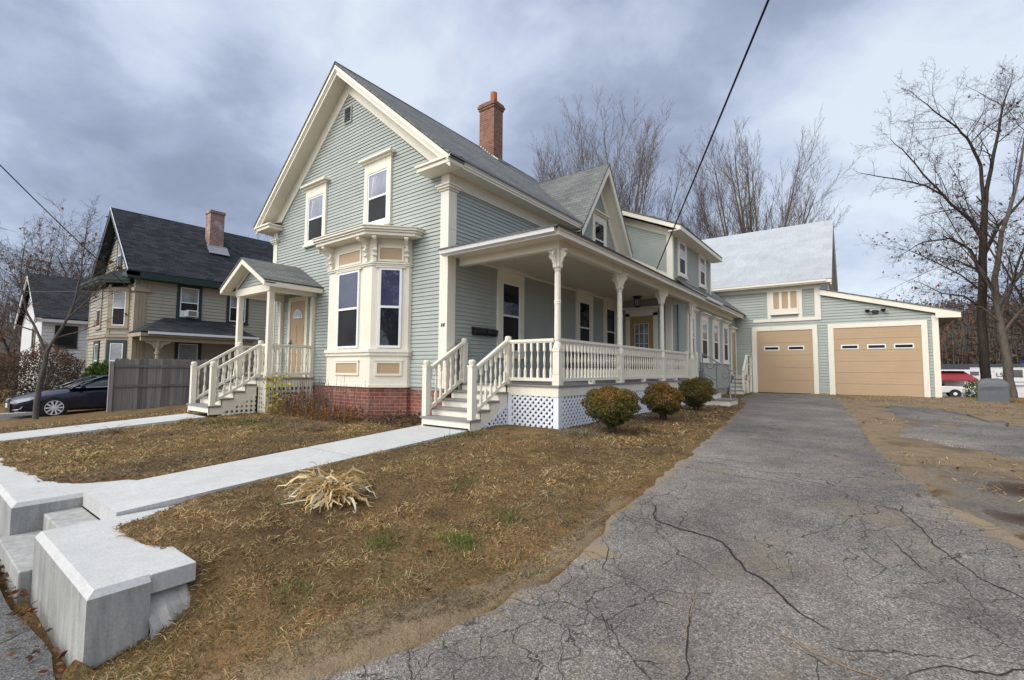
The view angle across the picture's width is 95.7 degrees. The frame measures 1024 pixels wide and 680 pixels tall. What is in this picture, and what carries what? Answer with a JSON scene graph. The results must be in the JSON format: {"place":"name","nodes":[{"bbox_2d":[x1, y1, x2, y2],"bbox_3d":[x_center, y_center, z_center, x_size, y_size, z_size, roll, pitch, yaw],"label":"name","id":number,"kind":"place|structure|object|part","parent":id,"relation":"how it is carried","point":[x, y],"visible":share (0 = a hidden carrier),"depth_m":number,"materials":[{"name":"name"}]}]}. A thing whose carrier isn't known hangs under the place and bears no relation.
{"place":"outdoors","nodes":[
{"label":"outdoors","id":0,"kind":"place"},
{"bbox_2d":[0,322,20,381],"bbox_3d":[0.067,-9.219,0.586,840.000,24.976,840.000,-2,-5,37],"label":"hill","id":1,"kind":"structure","parent":0,"point":[7,341],"depth_m":83.92,"materials":[{"name":"brown plant"}]},
{"bbox_2d":[0,284,1023,373],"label":"forest","id":2,"kind":"object","parent":1,"relation":"on","point":[1017,356],"visible":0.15,"depth_m":69.43,"materials":[{"name":"brown plant"}]},
{"bbox_2d":[0,412,31,419],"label":"neighbour driveway","id":3,"kind":"structure","parent":0,"point":[14,416],"depth_m":16.65,"materials":[{"name":"concrete"}]},
{"bbox_2d":[4,375,165,416],"bbox_3d":[-16.012,2.103,17.971,2.160,1.520,4.856,-2,-5,37],"label":"parked car","id":4,"kind":"object","parent":3,"relation":"on","point":[89,392],"visible":0.47,"depth_m":16.70,"materials":[{"name":"blue paint"}]},
{"bbox_2d":[0,590,54,679],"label":"sidewalk","id":5,"kind":"structure","parent":0,"point":[25,638],"depth_m":2.99,"materials":[{"name":"concrete"}]},
{"bbox_2d":[0,395,1015,679],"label":"fallen leaves","id":6,"kind":"object","parent":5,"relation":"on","point":[24,595],"visible":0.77,"depth_m":3.70,"materials":[{"name":"brown plant"}]},
{"bbox_2d":[1,258,88,264],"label":"overhead wire","id":7,"kind":"object","parent":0,"point":[43,261],"visible":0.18,"depth_m":34.20,"materials":[{"name":"black metal"}]},
{"bbox_2d":[0,413,205,440],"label":"entry path","id":8,"kind":"structure","parent":0,"point":[83,429],"depth_m":9.66,"materials":[{"name":"concrete"}]},
{"bbox_2d":[83,425,467,518],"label":"front path","id":9,"kind":"structure","parent":0,"point":[136,496],"depth_m":5.62,"materials":[{"name":"concrete"}]},
{"bbox_2d":[0,402,742,679],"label":"grass","id":10,"kind":"structure","parent":0,"point":[95,453],"depth_m":4.63,"materials":[{"name":"brown plant"}]},
{"bbox_2d":[0,382,1023,679],"bbox_3d":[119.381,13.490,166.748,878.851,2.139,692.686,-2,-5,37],"label":"ground","id":11,"kind":"structure","parent":0,"point":[962,494],"depth_m":4.22,"materials":[{"name":"brown plant"}]},
{"bbox_2d":[0,353,12,386],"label":"rust shrub","id":12,"kind":"object","parent":11,"relation":"on","point":[4,370],"visible":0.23,"depth_m":27.17,"materials":[{"name":"brown plant"}]},
{"bbox_2d":[0,339,85,405],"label":"hedge shrub","id":13,"kind":"object","parent":11,"relation":"on","point":[36,368],"visible":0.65,"depth_m":23.40,"materials":[{"name":"brown plant"}]},
{"bbox_2d":[0,242,88,349],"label":"bare tree","id":14,"kind":"object","parent":11,"relation":"on","point":[6,336],"visible":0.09,"depth_m":45.45,"materials":[{"name":"brown plant"}]},
{"bbox_2d":[0,507,97,603],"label":"street steps","id":15,"kind":"structure","parent":11,"relation":"on","point":[16,554],"depth_m":4.30,"materials":[{"name":"concrete"}]},
{"bbox_2d":[0,192,99,387],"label":"bare tree","id":16,"kind":"object","parent":11,"relation":"on","point":[7,348],"visible":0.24,"depth_m":43.40,"materials":[{"name":"brown plant"}]},
{"bbox_2d":[14,273,89,393],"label":"white house","id":17,"kind":"structure","parent":11,"relation":"on","point":[48,326],"depth_m":28.09,"materials":[{"name":"paint"}]},
{"bbox_2d":[30,327,35,350],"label":"window","id":18,"kind":"structure","parent":17,"relation":"in","point":[33,337],"depth_m":28.07,"materials":[{"name":"white"}]},
{"bbox_2d":[54,325,77,348],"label":"window","id":19,"kind":"structure","parent":17,"relation":"in","point":[69,341],"depth_m":27.64,"materials":[{"name":"black glass"}]},
{"bbox_2d":[0,216,107,334],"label":"bare tree","id":20,"kind":"object","parent":11,"relation":"on","point":[64,267],"visible":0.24,"depth_m":43.07,"materials":[{"name":"brown plant"}]},
{"bbox_2d":[39,262,92,277],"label":"bare tree","id":21,"kind":"object","parent":11,"relation":"on","point":[58,272],"visible":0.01,"depth_m":40.24,"materials":[{"name":"brown plant"}]},
{"bbox_2d":[0,458,135,537],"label":"retaining wall","id":22,"kind":"structure","parent":11,"relation":"on","point":[27,501],"depth_m":4.97,"materials":[{"name":"concrete"}]},
{"bbox_2d":[0,196,135,418],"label":"street tree","id":23,"kind":"object","parent":11,"relation":"on","point":[37,398],"visible":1,"depth_m":14.78,"materials":[{"name":"brown plant"}]},
{"bbox_2d":[81,359,108,377],"bbox_3d":[-17.913,1.990,20.020,1.452,2.319,1.430,-2,-5,37],"label":"evergreen shrub","id":24,"kind":"object","parent":11,"relation":"on","point":[93,369],"visible":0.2,"depth_m":19.88,"materials":[{"name":"green plant"}]},
{"bbox_2d":[93,423,131,434],"bbox_3d":[-7.753,1.702,8.941,0.877,0.199,0.651,0,-4,7],"label":"dry tuft","id":25,"kind":"object","parent":11,"relation":"on","point":[112,430],"visible":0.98,"depth_m":8.87,"materials":[{"name":"beige plant"}]},
{"bbox_2d":[30,503,195,667],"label":"retaining wall","id":26,"kind":"structure","parent":11,"relation":"on","point":[96,584],"depth_m":3.17,"materials":[{"name":"concrete"}]},
{"bbox_2d":[148,583,190,638],"bbox_3d":[-2.333,1.892,3.377,0.495,0.330,0.599,-2,-5,37],"label":"old footing","id":27,"kind":"object","parent":11,"relation":"on","point":[166,605],"visible":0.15,"depth_m":3.14,"materials":[{"name":"grey concrete"}]},
{"bbox_2d":[80,207,273,378],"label":"beige house","id":28,"kind":"structure","parent":11,"relation":"on","point":[171,269],"depth_m":23.09,"materials":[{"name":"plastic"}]},
{"bbox_2d":[1,291,125,291],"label":"overhead wire","id":29,"kind":"object","parent":28,"relation":"attached to","point":[62,291],"visible":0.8,"depth_m":22.05,"materials":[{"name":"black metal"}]},
{"bbox_2d":[0,165,134,292],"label":"service cable","id":30,"kind":"object","parent":28,"relation":"attached to","point":[61,225],"visible":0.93,"depth_m":15.07,"materials":[{"name":"black metal"}]},
{"bbox_2d":[92,341,99,372],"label":"window","id":31,"kind":"structure","parent":28,"relation":"in","point":[96,346],"depth_m":22.54,"materials":[{"name":"white glass"}]},
{"bbox_2d":[93,290,103,329],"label":"window","id":32,"kind":"structure","parent":28,"relation":"in","point":[98,315],"depth_m":22.63,"materials":[{"name":"white plastic"}]},
{"bbox_2d":[80,269,133,367],"bbox_3d":[-20.176,0.230,22.865,5.690,7.250,1.453,-2,-5,37],"label":"bay window","id":33,"kind":"structure","parent":28,"relation":"in","point":[104,334],"depth_m":22.00,"materials":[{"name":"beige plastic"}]},
{"bbox_2d":[105,340,126,365],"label":"window","id":34,"kind":"structure","parent":28,"relation":"in","point":[115,349],"depth_m":21.67,"materials":[{"name":"grey glass"}]},
{"bbox_2d":[106,287,129,328],"bbox_3d":[-18.484,-1.502,21.802,0.900,1.925,0.107,1,-4,-8],"label":"window","id":35,"kind":"structure","parent":28,"relation":"in","point":[119,306],"depth_m":21.80,"materials":[{"name":"grey glass"}]},
{"bbox_2d":[114,237,122,270],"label":"window","id":36,"kind":"structure","parent":28,"relation":"in","point":[119,258],"depth_m":23.42,"materials":[{"name":"white glass"}]},
{"bbox_2d":[174,342,201,360],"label":"window","id":37,"kind":"structure","parent":28,"relation":"in","point":[183,350],"depth_m":23.07,"materials":[{"name":"grey glass"}]},
{"bbox_2d":[179,310,198,317],"bbox_3d":[-15.978,-1.302,23.048,0.380,0.330,0.810,-2,-5,37],"label":"air conditioner","id":38,"kind":"object","parent":28,"relation":"attached to","point":[190,313],"visible":1,"depth_m":22.92,"materials":[{"name":"grey metal"}]},
{"bbox_2d":[176,284,202,320],"bbox_3d":[-16.134,-1.847,23.197,0.107,1.785,1.140,-2,-5,37],"label":"window","id":39,"kind":"structure","parent":28,"relation":"in","point":[185,301],"depth_m":23.17,"materials":[{"name":"white glass"}]},
{"bbox_2d":[226,291,248,324],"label":"window","id":40,"kind":"structure","parent":28,"relation":"in","point":[231,309],"depth_m":24.83,"materials":[{"name":"white plastic"}]},
{"bbox_2d":[106,358,263,411],"bbox_3d":[-10.581,1.994,20.952,0.110,2.224,11.837,-2,-5,37],"label":"board fence","id":41,"kind":"object","parent":11,"relation":"on","point":[150,380],"visible":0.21,"depth_m":17.27,"materials":[{"name":"grey wood"}]},
{"bbox_2d":[179,416,207,422],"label":"dry tuft","id":42,"kind":"object","parent":11,"relation":"on","point":[191,419],"visible":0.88,"depth_m":10.34,"materials":[{"name":"beige plant"}]},
{"bbox_2d":[262,372,290,413],"bbox_3d":[-5.759,1.286,11.334,0.665,1.100,0.482,-2,-5,37],"label":"yellow shrub","id":43,"kind":"object","parent":11,"relation":"on","point":[272,393],"visible":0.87,"depth_m":11.28,"materials":[{"name":"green plant"}]},
{"bbox_2d":[270,376,327,417],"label":"dried perennials","id":44,"kind":"object","parent":11,"relation":"on","point":[294,406],"visible":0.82,"depth_m":10.99,"materials":[{"name":"brown plant"}]},
{"bbox_2d":[299,422,333,431],"bbox_3d":[-3.640,1.594,8.660,0.781,0.180,0.686,-2,-5,37],"label":"dry tuft","id":45,"kind":"object","parent":11,"relation":"on","point":[311,428],"visible":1,"depth_m":8.57,"materials":[{"name":"brown plant"}]},
{"bbox_2d":[275,462,377,513],"bbox_3d":[-1.869,1.464,4.749,1.238,0.353,1.036,-2,-5,37],"label":"dead daylily","id":46,"kind":"object","parent":11,"relation":"on","point":[320,489],"visible":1,"depth_m":4.62,"materials":[{"name":"beige plant"}]},
{"bbox_2d":[304,377,372,422],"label":"dried perennials","id":47,"kind":"object","parent":11,"relation":"on","point":[339,415],"visible":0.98,"depth_m":9.89,"materials":[{"name":"brown plant"}]},
{"bbox_2d":[366,403,431,427],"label":"dried perennials","id":48,"kind":"object","parent":11,"relation":"on","point":[410,420],"visible":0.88,"depth_m":9.40,"materials":[{"name":"brown plant"}]},
{"bbox_2d":[186,61,745,431],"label":"house","id":49,"kind":"structure","parent":11,"relation":"on","point":[412,246],"depth_m":11.24,"materials":[{"name":"grey wood"}]},
{"bbox_2d":[287,296,308,376],"bbox_3d":[-6.054,-0.092,13.037,1.040,2.250,0.115,-2,-5,37],"label":"door","id":50,"kind":"structure","parent":49,"relation":"in","point":[298,307],"depth_m":13.05,"materials":[{"name":"beige paint"}]},
{"bbox_2d":[300,176,329,247],"bbox_3d":[-5.446,-3.472,12.764,1.240,1.740,0.192,-2,-5,37],"label":"window","id":51,"kind":"structure","parent":49,"relation":"in","point":[317,190],"depth_m":12.79,"materials":[{"name":"beige paint"}]},
{"bbox_2d":[312,224,424,387],"bbox_3d":[-3.636,-0.753,10.662,3.540,3.618,1.050,-2,-5,37],"label":"bay window","id":52,"kind":"structure","parent":49,"relation":"in","point":[369,266],"depth_m":10.17,"materials":[{"name":"beige paint"}]},
{"bbox_2d":[358,148,395,224],"bbox_3d":[-3.264,-3.560,11.125,1.240,1.740,0.192,-2,-5,37],"label":"window","id":53,"kind":"structure","parent":49,"relation":"in","point":[378,175],"depth_m":11.12,"materials":[{"name":"beige paint"}]},
{"bbox_2d":[472,326,486,335],"bbox_3d":[-0.718,-0.198,10.249,0.136,0.185,0.380,-2,-5,37],"label":"mailbox","id":54,"kind":"object","parent":49,"relation":"attached to","point":[479,331],"visible":1,"depth_m":10.18,"materials":[{"name":"black metal"}]},
{"bbox_2d":[485,328,498,336],"bbox_3d":[-0.478,-0.176,10.568,0.136,0.185,0.380,-2,-5,37],"label":"mailbox","id":55,"kind":"object","parent":49,"relation":"attached to","point":[492,332],"visible":0.81,"depth_m":10.53,"materials":[{"name":"black metal"}]},
{"bbox_2d":[496,266,528,358],"bbox_3d":[0.016,-0.643,11.244,0.192,2.180,1.170,-2,-5,37],"label":"window","id":56,"kind":"structure","parent":49,"relation":"in","point":[510,291],"depth_m":11.26,"materials":[{"name":"beige paint"}]},
{"bbox_2d":[568,350,599,377],"bbox_3d":[2.085,0.716,13.240,0.485,0.840,1.200,-2,-5,37],"label":"porch bench","id":57,"kind":"object","parent":49,"relation":"on","point":[580,360],"visible":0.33,"depth_m":13.15,"materials":[{"name":"grey wood"}]},
{"bbox_2d":[575,289,594,361],"bbox_3d":[2.276,-0.436,14.242,0.192,2.180,1.170,-2,-5,37],"label":"window","id":58,"kind":"structure","parent":49,"relation":"in","point":[584,302],"depth_m":14.24,"materials":[{"name":"beige paint"}]},
{"bbox_2d":[591,208,610,246],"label":"window","id":59,"kind":"structure","parent":49,"relation":"in","point":[599,219],"depth_m":15.29,"materials":[{"name":"beige paint"}]},
{"bbox_2d":[603,297,616,360],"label":"window","id":60,"kind":"structure","parent":49,"relation":"in","point":[609,304],"depth_m":15.70,"materials":[{"name":"beige paint"}]},
{"bbox_2d":[632,296,641,307],"bbox_3d":[4.074,-1.233,15.074,0.320,0.372,0.320,-2,-5,37],"label":"porch lantern","id":61,"kind":"object","parent":49,"relation":"hanging from","point":[636,301],"visible":1,"depth_m":15.01,"materials":[{"name":"brown metal"}]},
{"bbox_2d":[622,305,659,378],"bbox_3d":[4.388,0.090,15.737,1.360,2.440,0.140,-2,-5,37],"label":"door","id":62,"kind":"structure","parent":49,"relation":"in","point":[640,331],"depth_m":15.76,"materials":[{"name":"beige paint"}]},
{"bbox_2d":[677,238,688,279],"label":"window","id":63,"kind":"structure","parent":49,"relation":"in","point":[681,245],"depth_m":16.39,"materials":[{"name":"beige paint"}]},
{"bbox_2d":[685,308,698,353],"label":"window","id":64,"kind":"structure","parent":49,"relation":"in","point":[695,310],"depth_m":17.07,"materials":[{"name":"beige paint"}]},
{"bbox_2d":[698,362,705,382],"bbox_3d":[6.936,1.525,17.053,0.380,1.419,0.944,-2,-5,37],"label":"gas meter","id":65,"kind":"object","parent":49,"relation":"attached to","point":[700,373],"visible":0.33,"depth_m":16.78,"materials":[{"name":"grey metal"}]},
{"bbox_2d":[698,253,707,289],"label":"window","id":66,"kind":"structure","parent":49,"relation":"in","point":[701,259],"depth_m":18.45,"materials":[{"name":"beige paint"}]},
{"bbox_2d":[700,312,711,362],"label":"window","id":67,"kind":"structure","parent":49,"relation":"in","point":[704,328],"depth_m":18.29,"materials":[{"name":"beige paint"}]},
{"bbox_2d":[656,0,769,268],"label":"service cable","id":68,"kind":"object","parent":49,"relation":"attached to","point":[749,45],"visible":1,"depth_m":8.95,"materials":[{"name":"black rubber"}]},
{"bbox_2d":[711,316,721,363],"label":"window","id":69,"kind":"structure","parent":49,"relation":"in","point":[715,320],"depth_m":19.72,"materials":[{"name":"beige paint"}]},
{"bbox_2d":[722,320,731,363],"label":"window","id":70,"kind":"structure","parent":49,"relation":"in","point":[725,324],"depth_m":21.14,"materials":[{"name":"beige paint"}]},
{"bbox_2d":[730,326,738,374],"bbox_3d":[10.802,0.541,22.497,0.150,2.310,1.280,-2,-5,37],"label":"door","id":71,"kind":"structure","parent":49,"relation":"in","point":[733,340],"depth_m":22.51,"materials":[{"name":"beige paint"}]},
{"bbox_2d":[532,137,589,182],"bbox_3d":[3.061,-6.612,40.579,10.237,22.114,10.621,-2,-5,37],"label":"bare tree","id":72,"kind":"object","parent":11,"relation":"on","point":[540,166],"visible":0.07,"depth_m":38.88,"materials":[{"name":"grey plant"}]},
{"bbox_2d":[527,85,650,208],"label":"bare tree","id":73,"kind":"object","parent":11,"relation":"on","point":[581,144],"visible":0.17,"depth_m":40.80,"materials":[{"name":"grey plant"}]},
{"bbox_2d":[581,384,641,433],"bbox_3d":[1.720,1.250,8.051,1.015,0.955,0.980,-2,-5,37],"label":"round shrub","id":74,"kind":"object","parent":11,"relation":"on","point":[624,409],"visible":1,"depth_m":7.83,"materials":[{"name":"green plant"}]},
{"bbox_2d":[562,91,694,221],"bbox_3d":[9.364,-8.526,40.796,12.602,26.047,12.090,-1,-4,15],"label":"bare tree","id":75,"kind":"object","parent":11,"relation":"on","point":[644,183],"visible":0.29,"depth_m":38.85,"materials":[{"name":"brown plant"}]},
{"bbox_2d":[640,381,685,420],"bbox_3d":[3.242,1.352,9.942,0.893,0.973,1.047,-2,-5,37],"label":"round shrub","id":76,"kind":"object","parent":11,"relation":"on","point":[664,405],"visible":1,"depth_m":9.75,"materials":[{"name":"green plant"}]},
{"bbox_2d":[661,160,731,239],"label":"bare tree","id":77,"kind":"object","parent":11,"relation":"on","point":[701,215],"visible":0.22,"depth_m":40.38,"materials":[{"name":"grey plant"}]},
{"bbox_2d":[675,376,718,410],"bbox_3d":[4.859,1.469,12.231,0.986,1.033,0.979,2,-4,-26],"label":"round shrub","id":78,"kind":"object","parent":11,"relation":"on","point":[701,390],"visible":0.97,"depth_m":12.04,"materials":[{"name":"green plant"}]},
{"bbox_2d":[702,353,735,397],"bbox_3d":[6.664,1.232,14.958,1.011,1.635,0.040,-2,-5,37],"label":"iron handrail","id":79,"kind":"object","parent":11,"relation":"on","point":[716,373],"visible":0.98,"depth_m":14.97,"materials":[{"name":"metal"}]},
{"bbox_2d":[729,367,730,397],"bbox_3d":[7.977,1.641,16.950,0.074,1.290,0.074,-1,-4,14],"label":"pipe post","id":80,"kind":"object","parent":11,"relation":"on","point":[730,381],"visible":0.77,"depth_m":16.95,"materials":[{"name":"metal"}]},
{"bbox_2d":[728,355,752,394],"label":"back steps","id":81,"kind":"structure","parent":11,"relation":"on","point":[744,383],"depth_m":21.61,"materials":[{"name":"beige paint"}]},
{"bbox_2d":[672,104,860,266],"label":"bare tree","id":82,"kind":"object","parent":11,"relation":"on","point":[750,217],"visible":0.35,"depth_m":40.46,"materials":[{"name":"brown plant"}]},
{"bbox_2d":[702,220,961,397],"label":"garage barn","id":83,"kind":"structure","parent":11,"relation":"on","point":[804,326],"depth_m":21.28,"materials":[{"name":"green paint"}]},
{"bbox_2d":[770,289,798,314],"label":"loft window","id":84,"kind":"structure","parent":83,"relation":"in","point":[785,302],"depth_m":21.86,"materials":[{"name":"beige paint"}]},
{"bbox_2d":[752,325,819,393],"bbox_3d":[12.769,0.926,21.756,2.680,3.165,0.065,-2,-5,37],"label":"garage door","id":85,"kind":"structure","parent":83,"relation":"in","point":[784,358],"depth_m":21.71,"materials":[{"name":"beige paint"}]},
{"bbox_2d":[865,308,885,313],"bbox_3d":[15.461,-1.214,19.741,0.730,0.190,0.241,-2,-5,37],"label":"flood light","id":86,"kind":"object","parent":83,"relation":"attached to","point":[874,311],"visible":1,"depth_m":19.80,"materials":[{"name":"black metal"}]},
{"bbox_2d":[827,320,930,396],"bbox_3d":[15.487,0.816,19.715,3.340,3.165,0.065,-2,-5,37],"label":"garage door","id":87,"kind":"structure","parent":83,"relation":"in","point":[889,358],"depth_m":19.64,"materials":[{"name":"beige paint"}]},
{"bbox_2d":[818,393,1023,505],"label":"dry grass","id":88,"kind":"structure","parent":11,"relation":"on","point":[987,410],"depth_m":11.82,"materials":[{"name":"brown plant"}]},
{"bbox_2d":[838,55,1023,378],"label":"bare tree","id":89,"kind":"object","parent":11,"relation":"on","point":[983,349],"visible":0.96,"depth_m":20.92,"materials":[{"name":"brown plant"}]},
{"bbox_2d":[853,185,1023,366],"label":"bare tree","id":90,"kind":"object","parent":11,"relation":"on","point":[1018,323],"visible":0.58,"depth_m":25.51,"materials":[{"name":"brown plant"}]},
{"bbox_2d":[882,405,1023,458],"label":"asphalt patch","id":91,"kind":"object","parent":11,"relation":"on","point":[1006,440],"visible":0.93,"depth_m":8.14,"materials":[{"name":"grey asphalt"}]},
{"bbox_2d":[942,386,970,396],"bbox_3d":[35.723,4.185,40.227,5.741,1.514,1.890,-2,-5,37],"label":"pickup truck","id":92,"kind":"object","parent":11,"relation":"on","point":[957,391],"visible":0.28,"depth_m":38.45,"materials":[{"name":"white metal"}]},
{"bbox_2d":[896,61,1023,398],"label":"bare tree","id":93,"kind":"object","parent":11,"relation":"on","point":[1002,329],"visible":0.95,"depth_m":20.13,"materials":[{"name":"brown plant"}]},
{"bbox_2d":[941,364,978,396],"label":"awning shop","id":94,"kind":"structure","parent":11,"relation":"on","point":[954,375],"depth_m":43.92,"materials":[{"name":"red fabric"}]},
{"bbox_2d":[962,380,978,397],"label":"green shrub","id":95,"kind":"object","parent":11,"relation":"on","point":[973,384],"visible":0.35,"depth_m":19.86,"materials":[{"name":"green plant"}]},
{"bbox_2d":[976,378,1010,402],"bbox_3d":[16.839,1.794,16.216,0.921,0.919,0.819,-2,-5,37],"label":"covered grill","id":96,"kind":"object","parent":11,"relation":"on","point":[993,390],"visible":0.86,"depth_m":15.98,"materials":[{"name":"grey fabric"}]},
{"bbox_2d":[964,364,1023,396],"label":"camper trailer","id":97,"kind":"object","parent":11,"relation":"on","point":[997,370],"visible":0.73,"depth_m":51.41,"materials":[{"name":"white paint"}]},
{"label":"window","id":98,"kind":"part","parent":97,"relation":"part of","materials":[{"name":"grey glass"}]},
{"bbox_2d":[0,0,1023,321],"label":"sky","id":99,"kind":"structure","parent":0,"point":[174,110],"materials":[{"name":"grey"}]},
{"bbox_2d":[303,393,1023,679],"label":"driveway","id":100,"kind":"structure","parent":0,"point":[773,536],"depth_m":3.15,"materials":[{"name":"grey asphalt"}]}
]}

